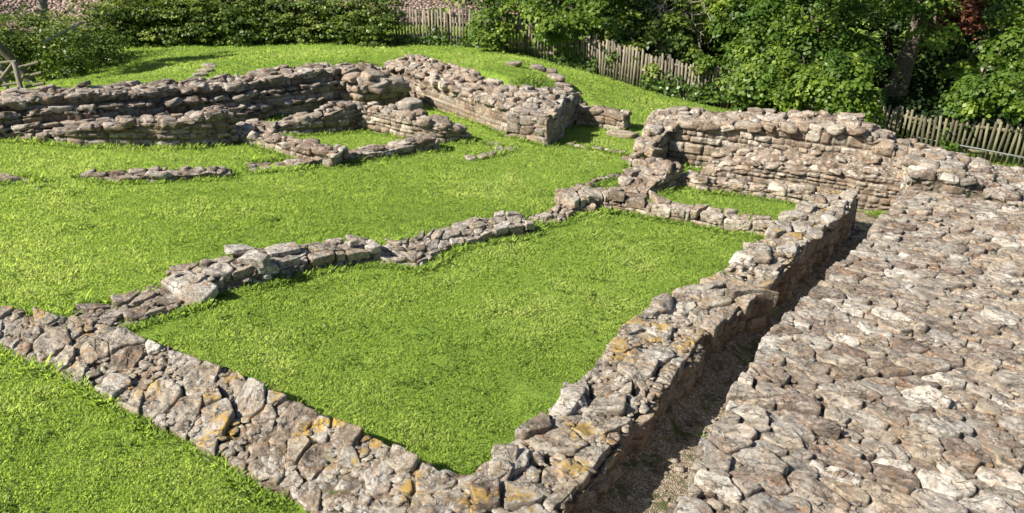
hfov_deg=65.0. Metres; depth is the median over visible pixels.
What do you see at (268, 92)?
ruined wall
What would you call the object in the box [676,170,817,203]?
ruined wall
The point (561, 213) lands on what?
stone footing
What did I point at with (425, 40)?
ivy
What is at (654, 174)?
ruined wall
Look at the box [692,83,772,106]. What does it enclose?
undergrowth bush
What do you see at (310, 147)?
ruined wall
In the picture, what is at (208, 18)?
hedge
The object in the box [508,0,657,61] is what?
woodland tree
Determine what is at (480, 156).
kerb line
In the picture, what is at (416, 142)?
ruined wall
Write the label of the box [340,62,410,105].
stone buttress
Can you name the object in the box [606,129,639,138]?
stone block
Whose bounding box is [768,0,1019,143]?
woodland tree
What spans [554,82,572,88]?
stone step
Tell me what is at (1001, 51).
broadleaf tree
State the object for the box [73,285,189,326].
stone footing
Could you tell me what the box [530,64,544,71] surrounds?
stone step
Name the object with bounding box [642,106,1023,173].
ruined wall
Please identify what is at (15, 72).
wooden gate
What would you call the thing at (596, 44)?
paling fence
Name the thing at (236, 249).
stone block
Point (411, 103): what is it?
stone block
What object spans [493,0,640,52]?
broadleaf tree
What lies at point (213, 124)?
ruined wall
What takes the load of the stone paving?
on the ground at (394, 314)
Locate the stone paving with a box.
[665,185,1023,512]
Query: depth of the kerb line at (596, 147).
17.28 m
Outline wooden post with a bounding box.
[0,41,36,81]
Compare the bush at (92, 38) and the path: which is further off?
the bush at (92, 38)
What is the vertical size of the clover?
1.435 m
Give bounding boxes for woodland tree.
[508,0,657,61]
[594,0,779,96]
[647,0,904,112]
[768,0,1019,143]
[867,0,1023,153]
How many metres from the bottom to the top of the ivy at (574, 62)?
0.976 m
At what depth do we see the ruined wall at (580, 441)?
7.74 m
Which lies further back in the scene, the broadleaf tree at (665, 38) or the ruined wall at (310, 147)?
the broadleaf tree at (665, 38)
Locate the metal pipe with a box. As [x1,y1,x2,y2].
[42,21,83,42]
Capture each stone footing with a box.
[0,173,28,182]
[0,306,512,512]
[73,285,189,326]
[79,165,231,182]
[378,210,534,267]
[529,201,595,223]
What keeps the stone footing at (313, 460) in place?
on the ground at (394, 314)
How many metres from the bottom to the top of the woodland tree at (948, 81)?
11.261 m
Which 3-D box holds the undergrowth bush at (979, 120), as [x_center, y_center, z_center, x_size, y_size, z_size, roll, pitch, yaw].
[11.959,-3.797,21.925,3.286,1.805,2.054,0,27,0]
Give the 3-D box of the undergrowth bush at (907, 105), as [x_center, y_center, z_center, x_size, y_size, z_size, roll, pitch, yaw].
[11.151,-4.071,22.405,3.128,1.891,2.469,0,27,0]
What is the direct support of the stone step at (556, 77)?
on the ground at (394, 314)
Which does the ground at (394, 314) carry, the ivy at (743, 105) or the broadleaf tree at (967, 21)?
the broadleaf tree at (967, 21)
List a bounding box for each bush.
[0,0,148,83]
[0,2,103,32]
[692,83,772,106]
[744,100,829,111]
[878,75,979,137]
[898,85,1008,146]
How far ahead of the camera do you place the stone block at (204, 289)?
9.04 m
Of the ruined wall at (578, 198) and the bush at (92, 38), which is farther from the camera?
the bush at (92, 38)
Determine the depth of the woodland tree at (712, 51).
28.17 m
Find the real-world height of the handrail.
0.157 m
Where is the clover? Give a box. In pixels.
[0,166,765,512]
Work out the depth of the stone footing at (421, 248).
11.40 m
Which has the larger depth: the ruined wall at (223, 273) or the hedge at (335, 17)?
the hedge at (335, 17)
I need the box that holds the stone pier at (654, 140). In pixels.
[629,122,673,168]
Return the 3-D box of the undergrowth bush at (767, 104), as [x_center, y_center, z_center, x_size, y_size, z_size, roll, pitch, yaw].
[7.727,-4.049,22.665,2.476,1.223,2.241,-22,34,-36]
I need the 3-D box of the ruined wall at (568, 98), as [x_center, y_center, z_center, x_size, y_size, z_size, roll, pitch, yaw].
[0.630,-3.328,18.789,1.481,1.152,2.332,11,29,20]
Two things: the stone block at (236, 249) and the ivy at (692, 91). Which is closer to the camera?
the stone block at (236, 249)
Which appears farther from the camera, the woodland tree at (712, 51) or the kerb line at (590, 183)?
the woodland tree at (712, 51)
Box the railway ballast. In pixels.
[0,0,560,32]
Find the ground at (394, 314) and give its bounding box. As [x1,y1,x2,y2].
[0,0,1023,512]
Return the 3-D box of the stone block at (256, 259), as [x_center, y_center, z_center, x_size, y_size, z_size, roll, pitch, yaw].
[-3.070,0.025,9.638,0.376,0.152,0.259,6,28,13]
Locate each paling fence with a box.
[373,5,895,131]
[893,106,1023,166]
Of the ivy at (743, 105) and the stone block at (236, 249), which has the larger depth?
the ivy at (743, 105)
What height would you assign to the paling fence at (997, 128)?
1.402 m
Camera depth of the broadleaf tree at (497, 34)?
24.56 m
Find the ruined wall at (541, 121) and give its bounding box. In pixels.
[504,97,564,145]
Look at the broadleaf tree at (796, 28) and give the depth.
21.47 m
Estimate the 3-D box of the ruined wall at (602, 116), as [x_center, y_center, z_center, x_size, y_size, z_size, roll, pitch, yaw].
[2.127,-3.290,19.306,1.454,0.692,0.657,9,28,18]
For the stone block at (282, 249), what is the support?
on the ruined wall at (223, 273)
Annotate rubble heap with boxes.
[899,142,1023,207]
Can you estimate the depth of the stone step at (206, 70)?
19.10 m
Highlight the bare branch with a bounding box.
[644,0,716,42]
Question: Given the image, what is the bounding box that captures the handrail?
[908,135,1023,157]
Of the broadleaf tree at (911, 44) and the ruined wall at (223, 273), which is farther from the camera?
the broadleaf tree at (911, 44)
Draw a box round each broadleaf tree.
[432,0,521,53]
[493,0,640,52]
[582,0,745,93]
[688,0,903,122]
[871,0,964,122]
[921,0,990,81]
[931,0,1023,163]
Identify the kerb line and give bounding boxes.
[464,141,503,160]
[494,147,516,151]
[568,142,626,152]
[575,173,626,186]
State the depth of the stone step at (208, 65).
19.78 m
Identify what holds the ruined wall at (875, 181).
on the ground at (394, 314)
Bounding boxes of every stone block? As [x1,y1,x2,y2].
[161,269,217,305]
[224,244,255,255]
[237,249,270,268]
[264,242,301,257]
[347,237,358,246]
[395,97,423,109]
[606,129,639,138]
[622,156,629,160]
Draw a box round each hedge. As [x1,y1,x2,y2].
[97,0,267,47]
[229,0,411,47]
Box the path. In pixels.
[576,210,877,512]
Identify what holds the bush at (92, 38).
on the ground at (394, 314)
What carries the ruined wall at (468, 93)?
on the ground at (394, 314)
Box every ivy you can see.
[393,36,474,46]
[426,7,447,45]
[546,45,596,71]
[639,67,744,103]
[732,86,886,128]
[939,132,960,151]
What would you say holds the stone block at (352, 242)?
on the ruined wall at (223, 273)
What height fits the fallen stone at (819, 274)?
0.073 m
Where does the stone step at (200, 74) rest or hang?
on the ground at (394, 314)
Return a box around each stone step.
[191,72,208,76]
[196,68,214,72]
[201,63,215,67]
[505,61,521,67]
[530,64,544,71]
[543,68,557,73]
[547,73,564,81]
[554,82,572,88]
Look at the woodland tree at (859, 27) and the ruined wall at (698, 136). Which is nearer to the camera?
the ruined wall at (698, 136)
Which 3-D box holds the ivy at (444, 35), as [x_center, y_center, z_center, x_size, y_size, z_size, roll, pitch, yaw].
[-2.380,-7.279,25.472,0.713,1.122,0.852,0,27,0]
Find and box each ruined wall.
[0,62,385,140]
[1,105,238,146]
[166,234,381,291]
[236,121,349,166]
[245,101,363,134]
[246,132,442,171]
[359,101,470,144]
[384,54,544,132]
[414,186,858,512]
[495,84,581,128]
[504,97,564,145]
[551,185,776,236]
[573,104,631,129]
[607,157,683,196]
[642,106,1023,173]
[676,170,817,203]
[700,144,904,211]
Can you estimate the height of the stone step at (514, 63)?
0.173 m
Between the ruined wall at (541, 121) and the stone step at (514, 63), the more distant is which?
the stone step at (514, 63)
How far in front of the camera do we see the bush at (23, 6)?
25.86 m
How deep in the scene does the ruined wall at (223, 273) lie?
9.85 m
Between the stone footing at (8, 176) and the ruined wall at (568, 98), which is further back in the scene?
the ruined wall at (568, 98)
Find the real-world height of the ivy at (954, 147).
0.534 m
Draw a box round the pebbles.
[628,220,871,501]
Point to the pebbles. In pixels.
(680, 469)
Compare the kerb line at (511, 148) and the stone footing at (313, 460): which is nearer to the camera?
the stone footing at (313, 460)
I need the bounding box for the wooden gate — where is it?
[0,60,45,89]
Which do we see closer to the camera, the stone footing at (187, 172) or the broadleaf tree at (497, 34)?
the stone footing at (187, 172)
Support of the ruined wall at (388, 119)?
on the ground at (394, 314)
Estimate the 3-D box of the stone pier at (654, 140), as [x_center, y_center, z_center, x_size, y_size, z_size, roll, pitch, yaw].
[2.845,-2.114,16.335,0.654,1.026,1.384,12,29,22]
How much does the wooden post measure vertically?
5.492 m
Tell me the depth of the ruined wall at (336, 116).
16.73 m
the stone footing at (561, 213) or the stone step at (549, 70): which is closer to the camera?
the stone footing at (561, 213)

